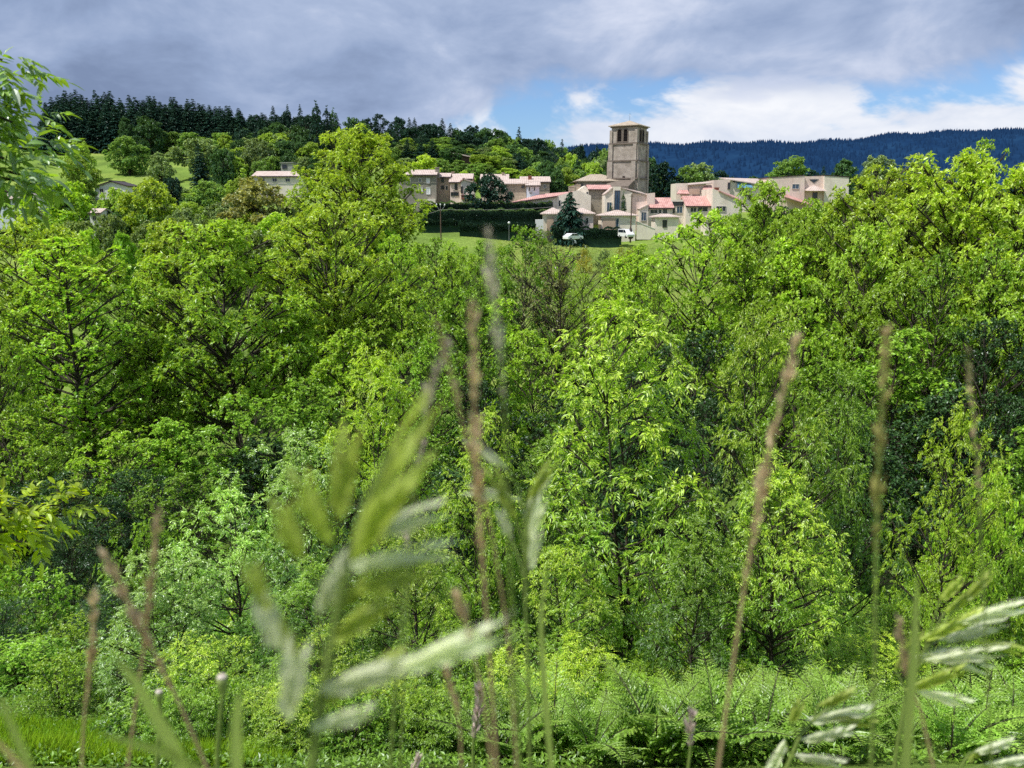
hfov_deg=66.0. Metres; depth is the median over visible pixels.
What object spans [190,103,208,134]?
spruce
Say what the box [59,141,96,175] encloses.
tree
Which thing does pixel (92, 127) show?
spruce
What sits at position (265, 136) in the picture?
tree
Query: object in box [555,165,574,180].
tree
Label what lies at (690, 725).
wild grass
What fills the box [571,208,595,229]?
pavilion
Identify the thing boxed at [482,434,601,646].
ash sapling
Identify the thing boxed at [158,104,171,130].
spruce
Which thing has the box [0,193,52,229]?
white house
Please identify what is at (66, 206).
tree
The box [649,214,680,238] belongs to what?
porch
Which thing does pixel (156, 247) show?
tree
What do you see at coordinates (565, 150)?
tree
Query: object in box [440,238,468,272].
bush
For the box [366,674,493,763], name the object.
shrub
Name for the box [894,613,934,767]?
wild grass
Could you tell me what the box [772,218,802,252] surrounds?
tree
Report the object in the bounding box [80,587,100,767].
wild grass
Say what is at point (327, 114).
poplar
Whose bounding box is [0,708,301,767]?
meadow grass
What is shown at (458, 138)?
tree
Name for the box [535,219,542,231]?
stair wall
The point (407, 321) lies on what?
tree
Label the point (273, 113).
spruce
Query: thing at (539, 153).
tree
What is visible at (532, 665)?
fern
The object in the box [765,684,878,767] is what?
brome grass
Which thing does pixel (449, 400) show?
tree
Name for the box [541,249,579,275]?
bush
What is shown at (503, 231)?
hedge
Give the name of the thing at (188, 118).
spruce
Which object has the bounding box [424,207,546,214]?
power line
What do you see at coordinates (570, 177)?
tree
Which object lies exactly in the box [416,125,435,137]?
tree
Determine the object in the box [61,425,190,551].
tree
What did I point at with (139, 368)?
tree
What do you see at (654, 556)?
ash sapling
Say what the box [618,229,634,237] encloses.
parked car
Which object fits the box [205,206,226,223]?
tree
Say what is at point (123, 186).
house
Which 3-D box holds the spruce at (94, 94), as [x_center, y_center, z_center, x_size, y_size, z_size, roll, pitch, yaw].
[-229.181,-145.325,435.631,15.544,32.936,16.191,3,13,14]
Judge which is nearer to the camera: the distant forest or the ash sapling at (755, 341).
the ash sapling at (755, 341)
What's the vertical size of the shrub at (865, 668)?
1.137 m
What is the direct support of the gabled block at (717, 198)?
on the ground at (184, 176)
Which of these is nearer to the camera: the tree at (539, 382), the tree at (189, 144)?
the tree at (539, 382)
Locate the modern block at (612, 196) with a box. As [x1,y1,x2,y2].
[602,187,646,230]
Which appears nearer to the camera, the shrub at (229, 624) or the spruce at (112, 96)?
the shrub at (229, 624)
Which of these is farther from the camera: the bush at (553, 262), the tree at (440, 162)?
the tree at (440, 162)
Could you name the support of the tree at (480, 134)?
on the ground at (184, 176)
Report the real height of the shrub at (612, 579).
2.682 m
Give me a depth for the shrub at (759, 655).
17.61 m
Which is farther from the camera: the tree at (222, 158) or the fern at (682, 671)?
the tree at (222, 158)
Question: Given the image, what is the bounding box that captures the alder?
[1,235,166,488]
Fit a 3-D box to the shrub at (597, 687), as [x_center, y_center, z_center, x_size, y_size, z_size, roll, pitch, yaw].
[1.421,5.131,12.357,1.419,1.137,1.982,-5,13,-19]
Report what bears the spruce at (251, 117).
on the ground at (184, 176)
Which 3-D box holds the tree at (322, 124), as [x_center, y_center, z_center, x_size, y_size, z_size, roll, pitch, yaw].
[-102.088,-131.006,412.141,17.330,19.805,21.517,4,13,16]
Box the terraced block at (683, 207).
[646,196,711,229]
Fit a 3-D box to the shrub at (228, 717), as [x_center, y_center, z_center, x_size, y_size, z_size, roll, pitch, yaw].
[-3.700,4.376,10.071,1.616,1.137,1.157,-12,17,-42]
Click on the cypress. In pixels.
(623, 204)
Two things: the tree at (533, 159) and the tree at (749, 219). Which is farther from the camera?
the tree at (533, 159)
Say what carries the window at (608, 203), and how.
in the modern block at (612, 196)
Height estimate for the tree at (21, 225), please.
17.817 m
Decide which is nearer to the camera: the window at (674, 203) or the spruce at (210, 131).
the window at (674, 203)
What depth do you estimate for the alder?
42.26 m
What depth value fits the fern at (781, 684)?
11.65 m
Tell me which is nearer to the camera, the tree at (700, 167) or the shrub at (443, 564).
the shrub at (443, 564)
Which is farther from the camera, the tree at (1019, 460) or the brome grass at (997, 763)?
the tree at (1019, 460)
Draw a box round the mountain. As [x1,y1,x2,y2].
[567,133,1023,201]
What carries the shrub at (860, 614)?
on the ground at (184, 176)
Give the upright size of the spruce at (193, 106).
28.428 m
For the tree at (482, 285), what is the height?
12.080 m
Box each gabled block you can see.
[637,193,654,224]
[701,187,742,223]
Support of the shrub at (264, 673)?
on the ground at (184, 176)
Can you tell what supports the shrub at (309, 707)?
on the ground at (184, 176)
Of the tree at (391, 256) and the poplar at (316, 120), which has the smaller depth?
the tree at (391, 256)
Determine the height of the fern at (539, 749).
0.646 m
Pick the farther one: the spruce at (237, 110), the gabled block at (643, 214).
the spruce at (237, 110)
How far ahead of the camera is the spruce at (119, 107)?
409.35 m
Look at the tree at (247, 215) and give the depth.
159.36 m
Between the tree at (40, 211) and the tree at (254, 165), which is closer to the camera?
the tree at (40, 211)
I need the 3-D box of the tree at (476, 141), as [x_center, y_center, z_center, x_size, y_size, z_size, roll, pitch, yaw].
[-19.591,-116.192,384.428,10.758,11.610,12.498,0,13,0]
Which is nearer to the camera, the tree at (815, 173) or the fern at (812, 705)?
the fern at (812, 705)
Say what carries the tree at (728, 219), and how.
on the ground at (184, 176)
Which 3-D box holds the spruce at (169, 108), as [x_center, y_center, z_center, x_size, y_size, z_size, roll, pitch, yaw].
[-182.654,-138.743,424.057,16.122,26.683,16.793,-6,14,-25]
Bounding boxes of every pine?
[235,133,251,141]
[296,116,315,133]
[371,114,389,132]
[387,125,404,139]
[390,135,399,142]
[410,138,430,147]
[509,153,522,164]
[543,156,555,164]
[546,148,565,163]
[553,148,566,162]
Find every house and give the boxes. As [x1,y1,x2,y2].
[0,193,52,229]
[95,180,136,200]
[252,171,307,197]
[398,167,439,214]
[438,173,452,203]
[449,177,476,203]
[452,153,470,164]
[452,172,474,180]
[480,173,508,200]
[500,179,528,203]
[520,176,550,193]
[525,182,540,197]
[758,175,848,212]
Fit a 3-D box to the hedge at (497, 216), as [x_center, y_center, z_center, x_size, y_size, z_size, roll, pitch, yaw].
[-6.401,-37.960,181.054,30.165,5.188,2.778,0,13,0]
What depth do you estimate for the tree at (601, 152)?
413.45 m
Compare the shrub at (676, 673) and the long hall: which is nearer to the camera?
the shrub at (676, 673)
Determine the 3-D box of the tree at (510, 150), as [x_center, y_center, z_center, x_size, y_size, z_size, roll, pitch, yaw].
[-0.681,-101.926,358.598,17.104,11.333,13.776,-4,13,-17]
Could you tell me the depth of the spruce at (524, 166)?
281.28 m
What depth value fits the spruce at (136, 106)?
421.09 m
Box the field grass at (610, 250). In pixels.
[318,239,726,338]
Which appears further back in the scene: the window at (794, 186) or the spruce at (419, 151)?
the spruce at (419, 151)
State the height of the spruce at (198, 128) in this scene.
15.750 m
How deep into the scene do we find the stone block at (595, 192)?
191.11 m
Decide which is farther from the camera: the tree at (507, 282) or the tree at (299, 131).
the tree at (299, 131)
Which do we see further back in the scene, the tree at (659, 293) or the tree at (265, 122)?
the tree at (265, 122)
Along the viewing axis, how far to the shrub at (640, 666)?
13.29 m
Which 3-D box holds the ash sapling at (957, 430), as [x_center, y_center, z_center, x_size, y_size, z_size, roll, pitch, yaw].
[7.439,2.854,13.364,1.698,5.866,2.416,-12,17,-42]
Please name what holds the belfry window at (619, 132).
in the church tower
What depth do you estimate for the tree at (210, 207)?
183.41 m
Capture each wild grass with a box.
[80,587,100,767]
[97,546,208,767]
[127,505,164,767]
[389,335,454,767]
[399,507,409,767]
[411,753,423,767]
[435,321,517,767]
[443,665,462,767]
[449,588,492,767]
[464,292,498,767]
[470,680,484,767]
[482,226,520,767]
[682,705,696,767]
[716,331,802,767]
[869,322,893,767]
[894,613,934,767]
[965,347,992,767]
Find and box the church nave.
[567,174,618,191]
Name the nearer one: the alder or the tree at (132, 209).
the alder
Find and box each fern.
[415,673,567,759]
[476,653,614,750]
[482,651,595,695]
[509,739,552,766]
[526,691,599,757]
[532,692,579,760]
[562,687,669,765]
[565,693,646,760]
[566,667,617,706]
[572,679,641,758]
[598,686,734,761]
[599,655,750,765]
[611,704,666,765]
[627,666,764,757]
[637,672,719,713]
[653,665,744,767]
[658,647,803,761]
[678,667,782,701]
[724,662,820,758]
[724,665,813,743]
[735,714,765,760]
[746,659,820,719]
[756,661,856,734]
[759,664,849,748]
[777,673,879,757]
[785,660,895,741]
[798,672,919,727]
[806,668,902,726]
[817,708,888,760]
[845,687,902,739]
[884,698,935,748]
[893,663,977,740]
[893,674,1023,755]
[899,685,1023,758]
[917,671,1004,706]
[932,660,1023,747]
[982,651,1023,705]
[989,675,1023,739]
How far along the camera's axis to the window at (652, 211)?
184.56 m
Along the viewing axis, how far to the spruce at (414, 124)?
434.09 m
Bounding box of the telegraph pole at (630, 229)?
[628,194,631,242]
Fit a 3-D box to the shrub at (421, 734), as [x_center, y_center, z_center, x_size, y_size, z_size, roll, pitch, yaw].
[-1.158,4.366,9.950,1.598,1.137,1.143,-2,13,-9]
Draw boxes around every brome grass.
[238,374,516,767]
[460,432,558,767]
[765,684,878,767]
[892,565,1023,767]
[960,734,1023,767]
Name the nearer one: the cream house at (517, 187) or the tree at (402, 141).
the cream house at (517, 187)
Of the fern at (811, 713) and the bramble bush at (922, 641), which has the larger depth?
the bramble bush at (922, 641)
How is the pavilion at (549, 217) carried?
on the ground at (184, 176)
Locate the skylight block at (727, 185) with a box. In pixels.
[706,178,767,211]
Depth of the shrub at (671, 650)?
15.20 m
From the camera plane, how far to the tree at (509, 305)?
58.28 m
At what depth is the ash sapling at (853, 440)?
15.95 m
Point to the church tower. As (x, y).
(628, 158)
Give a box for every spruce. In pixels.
[35,110,62,153]
[37,102,51,139]
[40,97,57,142]
[43,95,75,153]
[56,108,80,153]
[57,94,72,122]
[68,93,75,117]
[68,98,88,135]
[70,107,99,151]
[71,90,81,106]
[74,94,86,116]
[76,98,98,138]
[79,111,110,153]
[90,104,117,151]
[91,90,98,114]
[91,95,102,125]
[97,94,118,138]
[98,95,105,118]
[102,105,124,151]
[106,91,115,108]
[115,98,126,123]
[124,95,130,118]
[125,98,136,124]
[127,97,140,118]
[133,112,152,151]
[137,101,146,120]
[142,96,152,114]
[144,100,158,144]
[149,100,163,127]
[154,112,171,153]
[157,103,167,118]
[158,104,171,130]
[166,97,184,132]
[166,100,173,120]
[166,109,189,155]
[177,121,195,137]
[178,105,184,126]
[181,101,196,133]
[187,99,200,124]
[188,144,214,188]
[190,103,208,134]
[193,124,205,148]
[200,105,218,137]
[206,128,216,139]
[209,106,227,133]
[214,118,228,139]
[217,111,235,132]
[222,106,230,116]
[225,106,235,124]
[226,120,240,134]
[234,108,244,120]
[234,111,246,128]
[245,114,255,131]
[254,121,261,135]
[257,112,266,127]
[269,106,276,121]
[298,104,303,117]
[333,115,340,131]
[372,114,381,131]
[386,122,398,142]
[399,141,414,162]
[405,117,414,137]
[412,118,416,136]
[412,140,427,161]
[423,133,431,149]
[427,139,439,157]
[439,118,447,137]
[446,123,454,137]
[482,133,488,143]
[515,151,523,169]
[520,157,527,171]
[527,141,533,155]
[594,145,599,158]
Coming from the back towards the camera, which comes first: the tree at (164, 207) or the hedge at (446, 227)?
the tree at (164, 207)
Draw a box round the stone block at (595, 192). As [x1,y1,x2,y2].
[569,184,610,224]
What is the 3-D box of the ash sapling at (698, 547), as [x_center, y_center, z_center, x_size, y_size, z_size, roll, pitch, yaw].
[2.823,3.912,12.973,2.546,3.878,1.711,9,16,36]
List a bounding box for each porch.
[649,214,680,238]
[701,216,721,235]
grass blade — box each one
[0,699,33,767]
[0,742,24,767]
[97,732,201,767]
[112,655,188,767]
[229,691,242,767]
[539,562,553,767]
[901,574,918,767]
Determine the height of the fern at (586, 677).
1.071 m
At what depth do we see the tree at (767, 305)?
46.77 m
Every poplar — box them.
[308,100,323,159]
[322,105,335,150]
[330,107,337,150]
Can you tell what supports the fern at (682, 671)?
on the ground at (184, 176)
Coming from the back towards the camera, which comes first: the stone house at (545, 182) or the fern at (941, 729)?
the stone house at (545, 182)
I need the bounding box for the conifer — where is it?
[549,192,587,247]
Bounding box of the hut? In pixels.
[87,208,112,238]
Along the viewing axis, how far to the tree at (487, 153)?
304.38 m
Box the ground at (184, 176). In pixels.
[0,150,1023,767]
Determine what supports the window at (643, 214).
in the gabled block at (643, 214)
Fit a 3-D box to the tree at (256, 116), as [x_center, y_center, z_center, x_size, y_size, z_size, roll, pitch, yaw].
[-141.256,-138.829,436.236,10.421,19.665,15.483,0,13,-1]
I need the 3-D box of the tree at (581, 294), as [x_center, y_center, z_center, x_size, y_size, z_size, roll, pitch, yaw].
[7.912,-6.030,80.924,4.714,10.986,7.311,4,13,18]
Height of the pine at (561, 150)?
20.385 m
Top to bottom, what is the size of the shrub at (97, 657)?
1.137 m
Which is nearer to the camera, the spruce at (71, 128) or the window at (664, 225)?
the window at (664, 225)
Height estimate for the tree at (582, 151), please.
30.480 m
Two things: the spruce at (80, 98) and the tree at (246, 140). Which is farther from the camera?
the spruce at (80, 98)
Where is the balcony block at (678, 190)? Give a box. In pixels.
[671,182,712,199]
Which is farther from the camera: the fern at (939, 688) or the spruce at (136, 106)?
the spruce at (136, 106)
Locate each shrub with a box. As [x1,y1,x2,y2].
[0,544,27,644]
[0,565,119,653]
[0,595,67,662]
[0,631,92,690]
[0,635,78,696]
[6,647,101,722]
[9,512,123,631]
[29,609,139,668]
[42,640,189,717]
[49,578,184,666]
[61,636,165,700]
[86,517,224,649]
[89,674,196,744]
[105,642,202,714]
[126,671,241,744]
[151,682,271,747]
[152,628,278,734]
[153,663,227,717]
[155,626,242,680]
[172,659,275,715]
[197,678,278,735]
[198,650,320,752]
[201,515,313,652]
[205,588,297,680]
[214,679,333,760]
[244,674,353,759]
[246,678,375,760]
[280,615,392,742]
[283,687,407,762]
[297,617,376,677]
[304,552,414,655]
[309,689,395,746]
[334,681,449,758]
[338,669,460,754]
[359,686,469,763]
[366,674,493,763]
[373,673,446,727]
[380,530,474,629]
[390,589,486,692]
[390,625,503,738]
[411,679,471,751]
[437,674,523,760]
[439,647,508,689]
[441,679,535,763]
[450,496,576,631]
[460,544,543,673]
[461,641,559,703]
[475,677,530,754]
[487,677,598,762]
[523,625,626,697]
[524,670,597,759]
[534,553,644,653]
[548,634,628,680]
[567,683,621,750]
[572,674,619,707]
[588,654,679,698]
[594,656,656,693]
[617,634,705,686]
[618,561,726,649]
[618,672,683,702]
[648,665,723,687]
[697,619,785,673]
[709,542,804,633]
[712,657,765,746]
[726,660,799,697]
[734,637,839,685]
[762,538,873,649]
[775,593,883,670]
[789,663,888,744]
[796,622,936,701]
[825,655,898,718]
[842,588,933,663]
[881,556,969,638]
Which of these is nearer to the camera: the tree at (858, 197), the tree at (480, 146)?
the tree at (858, 197)
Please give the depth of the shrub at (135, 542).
21.72 m
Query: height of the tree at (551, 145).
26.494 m
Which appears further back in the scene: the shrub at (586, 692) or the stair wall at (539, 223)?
the stair wall at (539, 223)
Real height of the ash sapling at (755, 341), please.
7.951 m
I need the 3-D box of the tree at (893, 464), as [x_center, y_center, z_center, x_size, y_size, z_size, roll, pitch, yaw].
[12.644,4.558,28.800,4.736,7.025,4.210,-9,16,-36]
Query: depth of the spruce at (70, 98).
432.93 m
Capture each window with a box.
[607,202,611,211]
[614,190,619,209]
[616,128,621,142]
[623,128,628,141]
[639,128,641,142]
[641,212,646,220]
[642,129,644,142]
[650,209,657,213]
[662,220,666,227]
[672,202,683,205]
[676,206,682,212]
[690,207,696,211]
[697,207,707,211]
[716,206,725,210]
[792,184,799,188]
[812,192,817,198]
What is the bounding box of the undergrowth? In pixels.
[0,573,1023,767]
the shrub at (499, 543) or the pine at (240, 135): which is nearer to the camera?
the shrub at (499, 543)
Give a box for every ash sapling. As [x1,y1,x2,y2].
[71,544,259,711]
[134,467,320,689]
[203,423,390,654]
[232,553,380,688]
[291,338,461,652]
[356,510,487,726]
[415,400,528,665]
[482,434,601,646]
[486,540,631,687]
[519,288,729,676]
[620,512,766,688]
[649,291,868,677]
[698,448,856,691]
[773,364,915,663]
[872,386,1023,688]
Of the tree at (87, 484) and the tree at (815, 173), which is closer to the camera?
the tree at (87, 484)
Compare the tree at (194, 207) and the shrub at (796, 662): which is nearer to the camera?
the shrub at (796, 662)
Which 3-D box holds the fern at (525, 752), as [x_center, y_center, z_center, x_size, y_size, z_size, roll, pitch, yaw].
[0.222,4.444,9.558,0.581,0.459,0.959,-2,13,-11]
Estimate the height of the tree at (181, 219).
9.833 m
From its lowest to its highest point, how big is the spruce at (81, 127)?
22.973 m
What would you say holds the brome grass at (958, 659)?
on the ground at (184, 176)
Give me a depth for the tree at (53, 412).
41.90 m
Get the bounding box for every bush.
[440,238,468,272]
[486,242,516,287]
[523,226,557,264]
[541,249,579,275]
[574,244,593,273]
[593,249,609,272]
[608,245,640,272]
[855,601,930,669]
[882,627,979,681]
[885,587,1004,671]
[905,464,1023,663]
[923,638,1023,690]
[958,615,1023,687]
[978,540,1023,685]
[1002,641,1023,694]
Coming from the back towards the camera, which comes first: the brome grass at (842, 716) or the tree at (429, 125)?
the tree at (429, 125)
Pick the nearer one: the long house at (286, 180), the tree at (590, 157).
the long house at (286, 180)
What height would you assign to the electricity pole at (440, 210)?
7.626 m
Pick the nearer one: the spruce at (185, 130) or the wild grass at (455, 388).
the wild grass at (455, 388)
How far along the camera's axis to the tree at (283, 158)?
280.06 m
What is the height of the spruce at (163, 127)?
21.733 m
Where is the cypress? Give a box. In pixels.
[620,191,626,210]
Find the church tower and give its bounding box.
[606,120,649,194]
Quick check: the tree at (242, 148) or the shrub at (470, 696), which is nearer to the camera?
the shrub at (470, 696)
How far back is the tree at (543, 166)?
251.61 m
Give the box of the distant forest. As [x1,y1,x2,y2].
[554,127,1023,197]
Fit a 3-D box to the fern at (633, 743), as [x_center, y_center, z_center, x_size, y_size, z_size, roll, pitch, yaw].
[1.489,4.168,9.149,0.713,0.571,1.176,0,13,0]
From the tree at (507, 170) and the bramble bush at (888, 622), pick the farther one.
the tree at (507, 170)
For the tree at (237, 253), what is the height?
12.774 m
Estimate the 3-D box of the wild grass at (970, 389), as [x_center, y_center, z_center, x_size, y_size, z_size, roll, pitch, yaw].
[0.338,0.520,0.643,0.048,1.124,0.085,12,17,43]
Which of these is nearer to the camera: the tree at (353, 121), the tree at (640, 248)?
the tree at (640, 248)
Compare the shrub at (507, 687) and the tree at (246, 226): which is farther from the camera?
the tree at (246, 226)
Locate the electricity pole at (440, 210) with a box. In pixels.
[436,204,444,242]
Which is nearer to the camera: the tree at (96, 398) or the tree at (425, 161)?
the tree at (96, 398)
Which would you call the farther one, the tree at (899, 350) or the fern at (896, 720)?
the tree at (899, 350)
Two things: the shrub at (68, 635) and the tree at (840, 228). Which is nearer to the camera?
the shrub at (68, 635)
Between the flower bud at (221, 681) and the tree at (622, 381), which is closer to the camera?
the flower bud at (221, 681)
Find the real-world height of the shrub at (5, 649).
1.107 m
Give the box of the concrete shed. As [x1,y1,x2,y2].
[280,162,296,170]
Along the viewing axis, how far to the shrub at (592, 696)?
11.05 m
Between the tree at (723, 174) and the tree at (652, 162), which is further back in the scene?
the tree at (723, 174)
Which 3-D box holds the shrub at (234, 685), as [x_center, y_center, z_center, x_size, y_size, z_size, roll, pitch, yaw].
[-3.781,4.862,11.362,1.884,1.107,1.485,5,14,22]
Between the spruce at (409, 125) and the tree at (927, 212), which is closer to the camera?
the tree at (927, 212)
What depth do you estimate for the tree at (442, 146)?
302.85 m
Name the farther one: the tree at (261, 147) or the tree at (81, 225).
the tree at (261, 147)
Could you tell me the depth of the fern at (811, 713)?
10.78 m
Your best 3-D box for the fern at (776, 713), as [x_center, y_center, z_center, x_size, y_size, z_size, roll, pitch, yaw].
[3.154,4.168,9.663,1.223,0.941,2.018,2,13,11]
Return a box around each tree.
[0,205,112,424]
[0,261,115,451]
[0,302,50,505]
[0,348,40,489]
[0,410,75,565]
[0,466,143,600]
[0,475,97,581]
[1,396,103,498]
[15,180,98,236]
[25,221,80,287]
[27,219,63,242]
[29,208,50,227]
[38,374,148,477]
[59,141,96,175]
[59,158,103,194]
[60,197,91,210]
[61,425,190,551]
[63,220,105,263]
[65,180,99,200]
[66,227,111,297]
[74,252,169,404]
[83,193,100,205]
[86,468,186,572]
[92,202,123,215]
[92,380,198,459]
[93,213,130,259]
[97,187,125,217]
[99,283,167,466]
[100,217,321,464]
[101,466,255,591]
[102,135,150,174]
[107,209,131,235]
[109,333,212,470]
[111,230,139,296]
[115,176,179,240]
[116,218,238,408]
[116,416,234,527]
[117,116,134,155]
[119,201,165,216]
[129,220,166,261]
[132,116,169,160]
[133,208,160,242]
[135,227,183,292]
[146,151,177,181]
[151,131,184,159]
[153,204,176,220]
[157,177,182,208]
[161,299,243,458]
[164,207,200,230]
[165,138,216,176]
[168,215,196,253]
[173,223,218,293]
[173,350,244,426]
[175,201,207,223]
[176,132,205,155]
[180,179,230,214]
[181,187,190,201]
[182,188,213,202]
[184,393,309,526]
[198,218,220,265]
[200,139,220,161]
[202,202,247,219]
[203,437,311,548]
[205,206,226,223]
[205,218,250,304]
[207,132,231,144]
[207,147,234,174]
[208,148,244,189]
[216,134,235,150]
[216,175,299,230]
[216,180,231,195]
[225,176,262,207]
[228,128,253,146]
[229,138,246,152]
[229,156,249,179]
[229,218,261,262]
[230,146,245,155]
[230,150,243,160]
[234,209,267,235]
[235,248,318,417]
[239,140,275,172]
[241,229,286,307]
[242,137,261,144]
[245,133,255,138]
[246,114,262,122]
[246,118,260,133]
[249,194,439,420]
[250,160,264,175]
[252,377,361,494]
[255,211,298,255]
[256,155,282,170]
[257,122,288,138]
[257,132,275,142]
[258,143,285,156]
[259,120,281,132]
[265,297,351,455]
[268,134,289,144]
[269,133,295,144]
[270,151,297,170]
[270,205,295,239]
[272,140,297,161]
[276,111,294,131]
[278,228,310,307]
[281,123,437,286]
[284,142,309,160]
[284,467,407,572]
[286,116,311,133]
[286,124,310,144]
[291,135,310,151]
[291,156,322,185]
[293,142,324,166]
[301,114,326,133]
[302,133,323,146]
[303,226,345,302]
[303,328,403,498]
[307,155,322,180]
[313,159,342,175]
[328,233,376,331]
[340,117,359,131]
[341,231,376,301]
[345,282,443,446]
[350,260,410,364]
[352,426,459,553]
[357,121,371,131]
[358,118,373,130]
[370,234,431,347]
[372,225,409,300]
[373,130,387,141]
[374,337,481,503]
[384,147,401,162]
[386,116,405,142]
[392,144,415,157]
[396,157,415,169]
[397,465,503,569]
[398,128,427,145]
[399,242,439,316]
[400,137,416,148]
[409,143,440,154]
[409,287,523,476]
[410,236,462,350]
[411,153,442,170]
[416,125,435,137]
[420,249,482,387]
[421,123,435,130]
[425,143,452,158]
[427,138,452,144]
[429,125,444,143]
[433,158,452,172]
[439,148,462,163]
[439,246,477,317]
[440,137,462,144]
[444,252,503,352]
[446,140,463,146]
[447,160,468,172]
[447,379,526,524]
[451,136,471,147]
[452,128,463,136]
[454,147,465,154]
[455,131,482,144]
[461,298,543,449]
[462,133,481,147]
[462,144,477,154]
[463,172,514,210]
[464,125,478,133]
[464,162,486,182]
[464,239,499,304]
[465,148,476,155]
[469,154,494,169]
[473,128,493,142]
[475,144,489,152]
[477,146,491,153]
[479,165,497,175]
[480,138,506,156]
[481,224,554,386]
[483,155,503,171]
[484,151,502,157]
[490,128,512,151]
[491,145,512,159]
[493,328,572,467]
[496,160,514,171]
[496,167,519,178]
[499,157,517,169]
[504,245,617,422]
[505,137,520,147]
[505,147,520,166]
[506,144,534,158]
[509,393,620,541]
[510,169,525,178]
[514,138,538,154]
[514,147,534,162]
[516,168,539,178]
[525,155,544,166]
[527,138,540,146]
[527,161,542,169]
[535,138,549,154]
[535,160,555,179]
[536,150,554,161]
[536,267,583,355]
[538,342,643,509]
[544,139,557,150]
[549,170,568,192]
[553,147,570,164]
[554,160,571,168]
[554,167,579,189]
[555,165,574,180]
[558,153,580,167]
[558,426,682,581]
[565,273,604,362]
[568,147,582,159]
[569,252,664,417]
[572,158,590,166]
[572,164,585,174]
[574,168,584,179]
[577,144,586,158]
[581,162,600,175]
[581,162,602,177]
[586,150,598,160]
[594,159,606,171]
[596,326,755,508]
[597,148,607,156]
[597,257,622,308]
[601,150,607,160]
[601,266,689,432]
[602,388,720,541]
[616,208,762,421]
[616,243,657,293]
[648,161,686,197]
[649,156,655,184]
[669,398,754,578]
[675,246,797,458]
[676,165,704,184]
[683,212,753,376]
[686,162,721,184]
[706,178,811,371]
[713,170,737,182]
[718,213,750,232]
[719,298,803,487]
[727,221,759,255]
[728,234,834,440]
[744,297,851,510]
[745,210,768,231]
[753,207,848,444]
[754,356,884,540]
[765,155,809,176]
[767,205,788,221]
[771,197,834,295]
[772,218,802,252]
[778,208,806,223]
[784,153,1004,384]
[788,416,916,596]
[790,196,871,396]
[807,168,818,175]
[811,221,917,438]
[812,328,972,515]
[831,158,858,196]
[839,256,986,464]
[842,146,1023,476]
[845,190,875,208]
[847,167,976,417]
[852,155,898,196]
[861,387,1020,552]
[883,477,992,595]
[894,247,967,479]
[927,162,1023,487]
[927,392,1023,559]
[931,317,1023,520]
[938,236,1023,458]
[942,425,1023,608]
[948,137,1009,323]
[960,252,1023,510]
[1005,172,1017,195]
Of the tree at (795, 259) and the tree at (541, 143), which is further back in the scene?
the tree at (541, 143)
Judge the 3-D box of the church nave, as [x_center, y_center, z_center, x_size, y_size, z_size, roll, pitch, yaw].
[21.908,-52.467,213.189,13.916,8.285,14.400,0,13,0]
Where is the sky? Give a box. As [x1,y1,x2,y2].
[0,0,1023,147]
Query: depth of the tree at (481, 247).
106.44 m
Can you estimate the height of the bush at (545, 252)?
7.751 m
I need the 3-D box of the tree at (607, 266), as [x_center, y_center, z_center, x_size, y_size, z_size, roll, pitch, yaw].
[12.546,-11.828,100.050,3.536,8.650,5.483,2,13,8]
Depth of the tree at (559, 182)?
207.94 m
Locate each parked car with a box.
[563,233,582,240]
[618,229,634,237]
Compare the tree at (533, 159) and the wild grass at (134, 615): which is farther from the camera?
the tree at (533, 159)
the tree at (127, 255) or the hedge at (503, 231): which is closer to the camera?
the tree at (127, 255)
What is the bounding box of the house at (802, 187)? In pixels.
[758,175,848,212]
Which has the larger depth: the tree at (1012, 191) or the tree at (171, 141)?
the tree at (171, 141)
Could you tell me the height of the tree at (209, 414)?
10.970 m
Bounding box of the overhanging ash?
[0,46,116,580]
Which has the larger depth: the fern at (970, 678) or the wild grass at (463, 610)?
the fern at (970, 678)
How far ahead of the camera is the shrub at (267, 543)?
21.59 m
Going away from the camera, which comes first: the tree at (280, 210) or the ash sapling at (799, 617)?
the ash sapling at (799, 617)
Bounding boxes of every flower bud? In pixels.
[155,689,162,767]
[215,673,227,767]
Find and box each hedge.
[417,218,460,232]
[419,208,547,224]
[421,200,551,210]
[458,221,535,240]
[552,226,621,247]
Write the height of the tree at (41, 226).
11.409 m
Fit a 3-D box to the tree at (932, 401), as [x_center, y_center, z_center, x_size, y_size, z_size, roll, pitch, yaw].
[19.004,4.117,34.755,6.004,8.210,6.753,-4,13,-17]
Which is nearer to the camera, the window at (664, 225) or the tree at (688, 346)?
the tree at (688, 346)
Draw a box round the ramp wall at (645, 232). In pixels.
[636,221,654,239]
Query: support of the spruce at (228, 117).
on the ground at (184, 176)
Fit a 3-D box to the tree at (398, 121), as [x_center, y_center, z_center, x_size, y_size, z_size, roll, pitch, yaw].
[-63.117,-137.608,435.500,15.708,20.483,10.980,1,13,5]
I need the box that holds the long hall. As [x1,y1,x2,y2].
[510,190,590,210]
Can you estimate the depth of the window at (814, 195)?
200.19 m
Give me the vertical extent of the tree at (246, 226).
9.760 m
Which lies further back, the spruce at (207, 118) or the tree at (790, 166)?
the spruce at (207, 118)
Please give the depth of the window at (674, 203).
186.60 m
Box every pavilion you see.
[540,208,562,241]
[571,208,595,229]
[596,210,638,241]
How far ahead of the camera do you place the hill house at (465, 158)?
287.07 m
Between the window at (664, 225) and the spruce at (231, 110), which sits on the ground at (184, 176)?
the spruce at (231, 110)
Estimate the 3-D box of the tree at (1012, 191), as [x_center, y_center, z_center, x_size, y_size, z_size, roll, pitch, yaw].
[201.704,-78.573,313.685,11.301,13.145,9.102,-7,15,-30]

